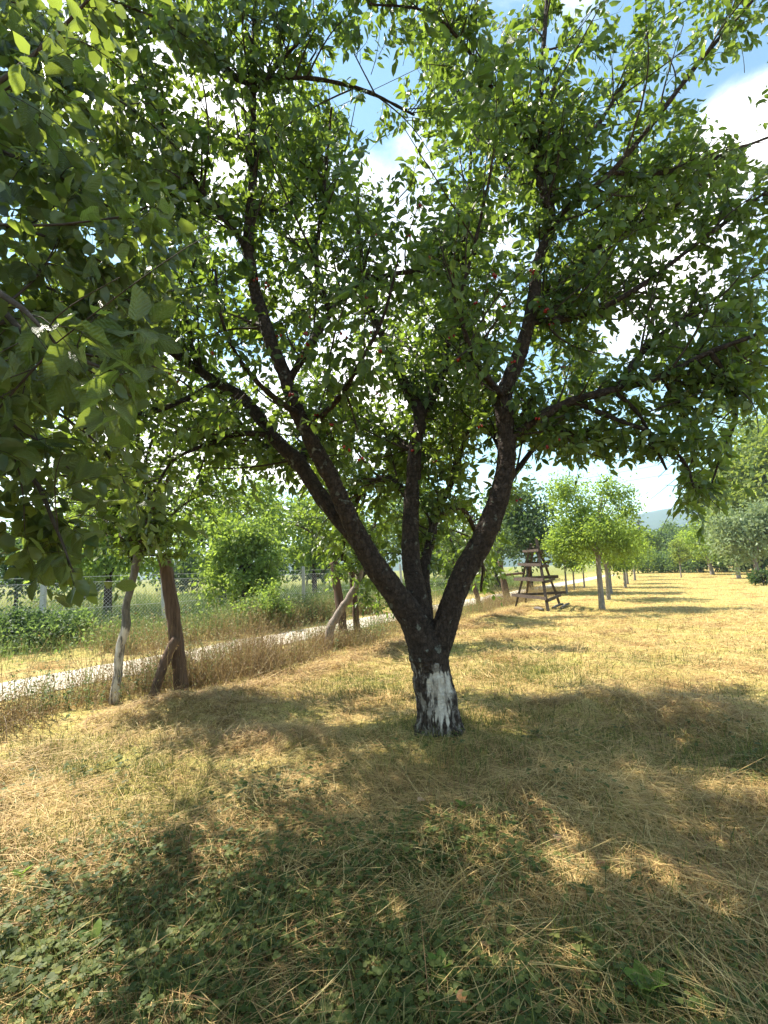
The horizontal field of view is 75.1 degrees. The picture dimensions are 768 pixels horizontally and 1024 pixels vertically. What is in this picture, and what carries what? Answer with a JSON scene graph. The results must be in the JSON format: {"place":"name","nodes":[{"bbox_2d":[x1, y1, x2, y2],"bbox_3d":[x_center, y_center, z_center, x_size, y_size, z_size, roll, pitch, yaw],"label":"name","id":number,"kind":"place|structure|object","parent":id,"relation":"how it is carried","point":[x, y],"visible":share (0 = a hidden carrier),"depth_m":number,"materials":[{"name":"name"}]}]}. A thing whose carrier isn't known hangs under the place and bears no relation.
{"place":"outdoors","nodes":[
{"label":"outdoors","id":0,"kind":"place"},
{"bbox_2d":[0,575,612,700],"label":"dirt road","id":1,"kind":"structure","parent":0,"point":[5,684],"depth_m":8.65,"materials":[{"name":"beige gravel"}]},
{"bbox_2d":[0,508,698,582],"bbox_3d":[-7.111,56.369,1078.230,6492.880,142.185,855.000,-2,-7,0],"label":"hills","id":2,"kind":"structure","parent":0,"point":[655,519],"depth_m":867.18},
{"bbox_2d":[199,25,505,169],"bbox_3d":[-0.883,-7.960,9.736,6.471,1.421,0.011,-4,-7,13],"label":"power cable","id":3,"kind":"object","parent":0,"point":[374,89],"visible":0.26,"depth_m":9.53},
{"bbox_2d":[0,563,767,1023],"bbox_3d":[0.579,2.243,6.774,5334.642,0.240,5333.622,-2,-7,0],"label":"ground","id":4,"kind":"structure","parent":0,"point":[402,733],"depth_m":4.48,"materials":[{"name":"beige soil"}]},
{"bbox_2d":[12,864,33,876],"bbox_3d":[-1.908,1.894,2.633,0.104,0.049,0.118,3,-8,-36],"label":"weed plant","id":5,"kind":"object","parent":4,"relation":"on","point":[18,872],"visible":0.98,"depth_m":2.64,"materials":[{"name":"green plant"}]},
{"bbox_2d":[0,519,84,614],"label":"hawthorn","id":6,"kind":"object","parent":4,"relation":"on","point":[16,582],"visible":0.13,"depth_m":23.36,"materials":[{"name":"green plant"}]},
{"bbox_2d":[0,595,87,653],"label":"bush","id":7,"kind":"object","parent":4,"relation":"on","point":[23,618],"visible":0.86,"depth_m":11.17,"materials":[{"name":"green plant"}]},
{"bbox_2d":[32,604,105,644],"bbox_3d":[-7.762,2.768,12.182,1.697,1.159,2.027,4,-9,-41],"label":"bush","id":8,"kind":"object","parent":4,"relation":"on","point":[89,618],"visible":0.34,"depth_m":12.06,"materials":[{"name":"green plant"}]},
{"bbox_2d":[0,563,146,600],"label":"hawthorn","id":9,"kind":"object","parent":4,"relation":"on","point":[99,586],"visible":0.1,"depth_m":39.98,"materials":[{"name":"green plant"}]},
{"bbox_2d":[76,917,116,951],"bbox_3d":[-1.225,1.784,2.102,0.157,0.060,0.139,-2,-7,0],"label":"weed plant","id":10,"kind":"object","parent":4,"relation":"on","point":[96,930],"visible":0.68,"depth_m":2.12,"materials":[{"name":"green plant"}]},
{"bbox_2d":[5,485,197,619],"bbox_3d":[-10.512,1.363,18.872,6.305,5.664,5.872,-6,-8,30],"label":"lime tree","id":11,"kind":"object","parent":4,"relation":"on","point":[105,565],"visible":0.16,"depth_m":18.21,"materials":[{"name":"green plant"}]},
{"bbox_2d":[0,0,232,607],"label":"apple tree","id":12,"kind":"object","parent":4,"relation":"on","point":[49,366],"visible":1,"depth_m":2.08,"materials":[{"name":"green plant"}]},
{"bbox_2d":[24,246,279,703],"bbox_3d":[-3.394,-0.492,6.611,3.892,5.916,3.729,-2,-7,0],"label":"plum tree","id":13,"kind":"object","parent":4,"relation":"on","point":[167,528],"visible":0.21,"depth_m":6.40,"materials":[{"name":"green plant"}]},
{"bbox_2d":[147,554,188,699],"bbox_3d":[-2.858,1.547,6.659,0.480,2.012,0.454,-2,-7,0],"label":"fence post","id":14,"kind":"object","parent":4,"relation":"on","point":[174,626],"visible":0.84,"depth_m":6.70,"materials":[{"name":"brown wood"}]},
{"bbox_2d":[140,539,239,594],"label":"hawthorn","id":15,"kind":"object","parent":4,"relation":"on","point":[183,574],"visible":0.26,"depth_m":41.97,"materials":[{"name":"green plant"}]},
{"bbox_2d":[67,583,383,654],"bbox_3d":[-3.597,2.911,14.398,3.878,1.522,10.733,-5,-7,27],"label":"verge scrub","id":16,"kind":"object","parent":4,"relation":"on","point":[313,621],"visible":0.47,"depth_m":12.58,"materials":[{"name":"green plant"}]},
{"bbox_2d":[158,451,306,600],"bbox_3d":[-7.856,0.280,24.675,8.108,8.970,7.845,4,-9,-42],"label":"lime tree","id":17,"kind":"object","parent":4,"relation":"on","point":[268,496],"visible":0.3,"depth_m":23.75,"materials":[{"name":"green plant"}]},
{"bbox_2d":[0,564,470,641],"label":"chain link fence","id":18,"kind":"object","parent":4,"relation":"on","point":[43,592],"visible":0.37,"depth_m":14.96,"materials":[{"name":"metal"}]},
{"bbox_2d":[177,492,299,610],"bbox_3d":[-4.540,1.551,16.770,3.359,4.412,3.785,-5,-7,25],"label":"bush","id":19,"kind":"object","parent":4,"relation":"on","point":[249,545],"visible":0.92,"depth_m":16.10,"materials":[{"name":"green plant"}]},
{"bbox_2d":[0,594,482,717],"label":"green weeds","id":20,"kind":"object","parent":4,"relation":"on","point":[85,690],"visible":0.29,"depth_m":6.37,"materials":[{"name":"green plant"}]},
{"bbox_2d":[0,581,491,662],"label":"meadow weeds","id":21,"kind":"object","parent":4,"relation":"on","point":[23,647],"visible":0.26,"depth_m":10.64,"materials":[{"name":"green plant"}]},
{"bbox_2d":[230,571,294,630],"bbox_3d":[-3.336,2.517,13.910,1.958,1.746,1.770,-6,-8,29],"label":"bush","id":22,"kind":"object","parent":4,"relation":"on","point":[265,601],"visible":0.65,"depth_m":13.61,"materials":[{"name":"green plant"}]},
{"bbox_2d":[0,572,568,671],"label":"meadow grass","id":23,"kind":"structure","parent":4,"relation":"on","point":[510,583],"depth_m":19.58,"materials":[{"name":"green plant"}]},
{"bbox_2d":[0,580,580,742],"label":"dry weeds","id":24,"kind":"object","parent":4,"relation":"on","point":[268,662],"visible":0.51,"depth_m":7.33,"materials":[{"name":"beige plant"}]},
{"bbox_2d":[273,536,339,586],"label":"hawthorn","id":25,"kind":"object","parent":4,"relation":"on","point":[319,577],"visible":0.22,"depth_m":44.13,"materials":[{"name":"green plant"}]},
{"bbox_2d":[255,475,367,592],"bbox_3d":[-4.189,1.212,29.805,7.258,8.002,7.329,-2,-7,0],"label":"lime tree","id":26,"kind":"object","parent":4,"relation":"on","point":[310,560],"visible":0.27,"depth_m":29.00,"materials":[{"name":"green plant"}]},
{"bbox_2d":[330,561,360,634],"bbox_3d":[-0.841,2.027,10.940,0.679,1.928,0.273,1,-7,-25],"label":"fence post","id":27,"kind":"object","parent":4,"relation":"on","point":[338,594],"visible":0.47,"depth_m":10.88,"materials":[{"name":"brown wood"}]},
{"bbox_2d":[273,413,434,648],"bbox_3d":[-0.478,0.162,10.495,2.978,5.336,3.189,-6,-8,33],"label":"leaning tree","id":28,"kind":"object","parent":4,"relation":"on","point":[345,603],"visible":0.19,"depth_m":9.99,"materials":[{"name":"green plant"}]},
{"bbox_2d":[0,0,767,737],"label":"cherry tree","id":29,"kind":"object","parent":4,"relation":"on","point":[538,168],"visible":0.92,"depth_m":4.53,"materials":[{"name":"green plant"}]},
{"bbox_2d":[0,598,767,1023],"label":"cut hay","id":30,"kind":"object","parent":4,"relation":"on","point":[696,890],"visible":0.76,"depth_m":2.79},
{"bbox_2d":[456,989,469,1002],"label":"fallen leaf","id":31,"kind":"object","parent":30,"relation":"on","point":[460,994],"visible":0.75,"depth_m":1.74,"materials":[{"name":"brown plant"}]},
{"bbox_2d":[553,834,561,841],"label":"fallen leaf","id":32,"kind":"object","parent":30,"relation":"on","point":[559,836],"visible":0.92,"depth_m":2.77,"materials":[{"name":"beige plant"}]},
{"bbox_2d":[594,860,604,866],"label":"fallen leaf","id":33,"kind":"object","parent":30,"relation":"on","point":[598,862],"visible":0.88,"depth_m":2.50,"materials":[{"name":"brown plant"}]},
{"bbox_2d":[0,714,767,1023],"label":"clover","id":34,"kind":"object","parent":4,"relation":"on","point":[30,953],"visible":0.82,"depth_m":1.99,"materials":[{"name":"green plant"}]},
{"bbox_2d":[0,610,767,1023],"bbox_3d":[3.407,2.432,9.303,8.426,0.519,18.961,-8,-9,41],"label":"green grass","id":35,"kind":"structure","parent":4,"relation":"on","point":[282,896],"depth_m":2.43,"materials":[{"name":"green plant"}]},
{"bbox_2d":[365,477,465,579],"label":"lime tree","id":36,"kind":"object","parent":4,"relation":"on","point":[392,537],"visible":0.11,"depth_m":33.27,"materials":[{"name":"green plant"}]},
{"bbox_2d":[427,947,456,980],"bbox_3d":[0.215,1.705,1.879,0.144,0.064,0.101,4,-9,-40],"label":"weed plant","id":37,"kind":"object","parent":4,"relation":"on","point":[434,956],"visible":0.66,"depth_m":1.90,"materials":[{"name":"green plant"}]},
{"bbox_2d":[431,531,478,578],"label":"hawthorn","id":38,"kind":"object","parent":4,"relation":"on","point":[437,560],"visible":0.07,"depth_m":50.20,"materials":[{"name":"green plant"}]},
{"bbox_2d":[455,799,471,810],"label":"weed plant","id":39,"kind":"object","parent":4,"relation":"on","point":[463,803],"visible":0.94,"depth_m":3.06,"materials":[{"name":"green plant"}]},
{"bbox_2d":[419,437,532,596],"bbox_3d":[2.235,-0.444,15.314,4.463,7.412,4.354,4,-9,-41],"label":"cherry tree","id":40,"kind":"object","parent":4,"relation":"on","point":[449,543],"visible":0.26,"depth_m":14.47,"materials":[{"name":"green plant"}]},
{"bbox_2d":[471,582,480,603],"bbox_3d":[3.452,3.053,18.791,0.495,1.434,0.196,-2,-7,0],"label":"fence post","id":41,"kind":"object","parent":4,"relation":"on","point":[475,590],"visible":0.33,"depth_m":18.74,"materials":[{"name":"brown wood"}]},
{"bbox_2d":[449,487,540,586],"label":"walnut tree","id":42,"kind":"object","parent":4,"relation":"on","point":[503,557],"visible":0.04,"depth_m":33.86,"materials":[{"name":"green plant"}]},
{"bbox_2d":[498,561,522,596],"bbox_3d":[5.681,3.067,21.913,1.453,1.902,0.286,1,-7,-24],"label":"fence post","id":43,"kind":"object","parent":4,"relation":"on","point":[504,584],"visible":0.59,"depth_m":21.69,"materials":[{"name":"brown wood"}]},
{"bbox_2d":[464,473,567,589],"bbox_3d":[7.435,1.190,26.902,5.878,6.583,6.254,-2,-7,0],"label":"walnut tree","id":44,"kind":"object","parent":4,"relation":"on","point":[526,528],"visible":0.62,"depth_m":25.92,"materials":[{"name":"green plant"}]},
{"bbox_2d":[511,538,565,611],"bbox_3d":[5.508,2.268,18.122,1.805,2.534,3.980,-5,-7,27],"label":"wooden stepladder","id":45,"kind":"object","parent":4,"relation":"on","point":[542,577],"visible":0.92,"depth_m":17.54,"materials":[{"name":"brown wood"}]},
{"bbox_2d":[552,603,563,608],"bbox_3d":[6.029,3.251,17.294,0.096,0.131,1.305,-6,-8,33],"label":"log","id":46,"kind":"object","parent":4,"relation":"on","point":[556,606],"visible":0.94,"depth_m":17.11,"materials":[{"name":"grey wood"}]},
{"bbox_2d":[547,531,588,593],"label":"young tree","id":47,"kind":"object","parent":4,"relation":"on","point":[559,564],"visible":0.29,"depth_m":25.71,"materials":[{"name":"green plant"}]},
{"bbox_2d":[553,553,586,589],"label":"young tree","id":48,"kind":"object","parent":4,"relation":"on","point":[572,575],"visible":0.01,"depth_m":28.42,"materials":[{"name":"green plant"}]},
{"bbox_2d":[570,559,594,587],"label":"young tree","id":49,"kind":"object","parent":4,"relation":"on","point":[582,571],"visible":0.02,"depth_m":30.66,"materials":[{"name":"green plant"}]},
{"bbox_2d":[526,465,659,609],"bbox_3d":[6.798,0.775,16.527,3.844,5.052,3.719,-7,-9,39],"label":"pear tree","id":50,"kind":"object","parent":4,"relation":"on","point":[601,532],"visible":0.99,"depth_m":16.22,"materials":[{"name":"green plant"}]},
{"bbox_2d":[561,508,656,599],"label":"pear tree","id":51,"kind":"object","parent":4,"relation":"on","point":[607,578],"visible":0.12,"depth_m":20.02,"materials":[{"name":"green plant"}]},
{"bbox_2d":[566,516,652,593],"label":"pear tree","id":52,"kind":"object","parent":4,"relation":"on","point":[620,571],"visible":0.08,"depth_m":24.14,"materials":[{"name":"green plant"}]},
{"bbox_2d":[612,538,653,587],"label":"pear tree","id":53,"kind":"object","parent":4,"relation":"on","point":[624,576],"visible":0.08,"depth_m":28.29,"materials":[{"name":"green plant"}]},
{"bbox_2d":[625,545,660,583],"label":"pear tree","id":54,"kind":"object","parent":4,"relation":"on","point":[627,580],"visible":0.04,"depth_m":33.54,"materials":[{"name":"green plant"}]},
{"bbox_2d":[621,959,668,992],"bbox_3d":[0.931,1.655,1.772,0.160,0.072,0.154,-2,-7,0],"label":"weed plant","id":55,"kind":"object","parent":4,"relation":"on","point":[637,964],"visible":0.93,"depth_m":1.78,"materials":[{"name":"green plant"}]},
{"bbox_2d":[632,540,658,579],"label":"pear tree","id":56,"kind":"object","parent":4,"relation":"on","point":[644,558],"visible":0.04,"depth_m":39.04,"materials":[{"name":"green plant"}]},
{"bbox_2d":[622,548,677,573],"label":"bush","id":57,"kind":"object","parent":4,"relation":"on","point":[648,568],"visible":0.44,"depth_m":59.97,"materials":[{"name":"green plant"}]},
{"bbox_2d":[640,527,665,553],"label":"broadleaf tree","id":58,"kind":"object","parent":4,"relation":"on","point":[657,540],"visible":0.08,"depth_m":72.70,"materials":[{"name":"green plant"}]},
{"bbox_2d":[635,545,672,571],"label":"bush","id":59,"kind":"object","parent":4,"relation":"on","point":[663,555],"visible":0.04,"depth_m":63.39,"materials":[{"name":"green plant"}]},
{"bbox_2d":[644,526,672,550],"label":"broadleaf tree","id":60,"kind":"object","parent":4,"relation":"on","point":[661,536],"depth_m":82.97,"materials":[{"name":"green plant"}]},
{"bbox_2d":[650,515,683,537],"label":"broadleaf tree","id":61,"kind":"object","parent":4,"relation":"on","point":[666,527],"visible":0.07,"depth_m":94.52,"materials":[{"name":"green plant"}]},
{"bbox_2d":[660,524,691,552],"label":"broadleaf tree","id":62,"kind":"object","parent":4,"relation":"on","point":[669,536],"visible":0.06,"depth_m":80.25,"materials":[{"name":"green plant"}]},
{"bbox_2d":[646,545,707,572],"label":"bush","id":63,"kind":"object","parent":4,"relation":"on","point":[672,564],"visible":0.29,"depth_m":58.72,"materials":[{"name":"green plant"}]},
{"bbox_2d":[665,538,698,577],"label":"young tree","id":64,"kind":"object","parent":4,"relation":"on","point":[684,552],"visible":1,"depth_m":41.91,"materials":[{"name":"green plant"}]},
{"bbox_2d":[664,523,703,571],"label":"apple tree","id":65,"kind":"object","parent":4,"relation":"on","point":[699,570],"visible":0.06,"depth_m":56.90,"materials":[{"name":"green plant"}]},
{"bbox_2d":[658,548,722,572],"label":"bush","id":66,"kind":"object","parent":4,"relation":"on","point":[692,565],"visible":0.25,"depth_m":56.27,"materials":[{"name":"green plant"}]},
{"bbox_2d":[667,518,715,574],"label":"apple tree","id":67,"kind":"object","parent":4,"relation":"on","point":[692,536],"visible":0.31,"depth_m":46.98,"materials":[{"name":"green plant"}]},
{"bbox_2d":[679,554,747,571],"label":"bush","id":68,"kind":"object","parent":4,"relation":"on","point":[714,567],"visible":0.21,"depth_m":54.82,"materials":[{"name":"green plant"}]},
{"bbox_2d":[668,444,762,571],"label":"broadleaf tree","id":69,"kind":"object","parent":4,"relation":"on","point":[690,510],"visible":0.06,"depth_m":53.40,"materials":[{"name":"green plant"}]},
{"bbox_2d":[676,405,766,475],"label":"broadleaf tree","id":70,"kind":"object","parent":4,"relation":"on","point":[735,429],"visible":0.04,"depth_m":61.14,"materials":[{"name":"green plant"}]},
{"bbox_2d":[685,444,767,569],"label":"broadleaf tree","id":71,"kind":"object","parent":4,"relation":"on","point":[738,480],"visible":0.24,"depth_m":42.91,"materials":[{"name":"green plant"}]},
{"bbox_2d":[688,414,767,554],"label":"broadleaf tree","id":72,"kind":"object","parent":4,"relation":"on","point":[760,447],"visible":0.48,"depth_m":42.17,"materials":[{"name":"green leaves"},{"name":"bark"}]},
{"bbox_2d":[694,520,762,578],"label":"apple tree","id":73,"kind":"object","parent":4,"relation":"on","point":[713,556],"visible":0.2,"depth_m":36.94,"materials":[{"name":"green plant"}]},
{"bbox_2d":[692,492,767,581],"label":"elder tree","id":74,"kind":"object","parent":4,"relation":"on","point":[744,536],"visible":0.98,"depth_m":29.35,"materials":[{"name":"green plant"}]},
{"bbox_2d":[708,554,767,570],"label":"bush","id":75,"kind":"object","parent":4,"relation":"on","point":[730,565],"visible":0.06,"depth_m":51.88,"materials":[{"name":"green plant"}]},
{"bbox_2d":[731,401,767,450],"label":"broadleaf tree","id":76,"kind":"object","parent":4,"relation":"on","point":[749,429],"visible":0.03,"depth_m":58.35,"materials":[{"name":"green plant"}]},
{"bbox_2d":[732,557,767,571],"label":"bush","id":77,"kind":"object","parent":4,"relation":"on","point":[752,564],"visible":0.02,"depth_m":50.77,"materials":[{"name":"green plant"}]},
{"bbox_2d":[745,567,767,585],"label":"bush","id":78,"kind":"object","parent":4,"relation":"on","point":[755,578],"visible":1,"depth_m":26.51,"materials":[{"name":"green plant"}]},
{"bbox_2d":[747,554,767,570],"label":"bush","id":79,"kind":"object","parent":4,"relation":"on","point":[763,562],"visible":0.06,"depth_m":49.50,"materials":[{"name":"green plant"}]},
{"bbox_2d":[0,0,767,568],"label":"sky","id":80,"kind":"structure","parent":0,"point":[727,101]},
{"bbox_2d":[324,571,767,657],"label":"field grass","id":81,"kind":"structure","parent":0,"point":[619,619],"depth_m":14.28,"materials":[{"name":"plant"}]},
{"bbox_2d":[448,444,762,500],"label":"power cable","id":82,"kind":"object","parent":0,"point":[640,468],"visible":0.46,"depth_m":42.48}
]}

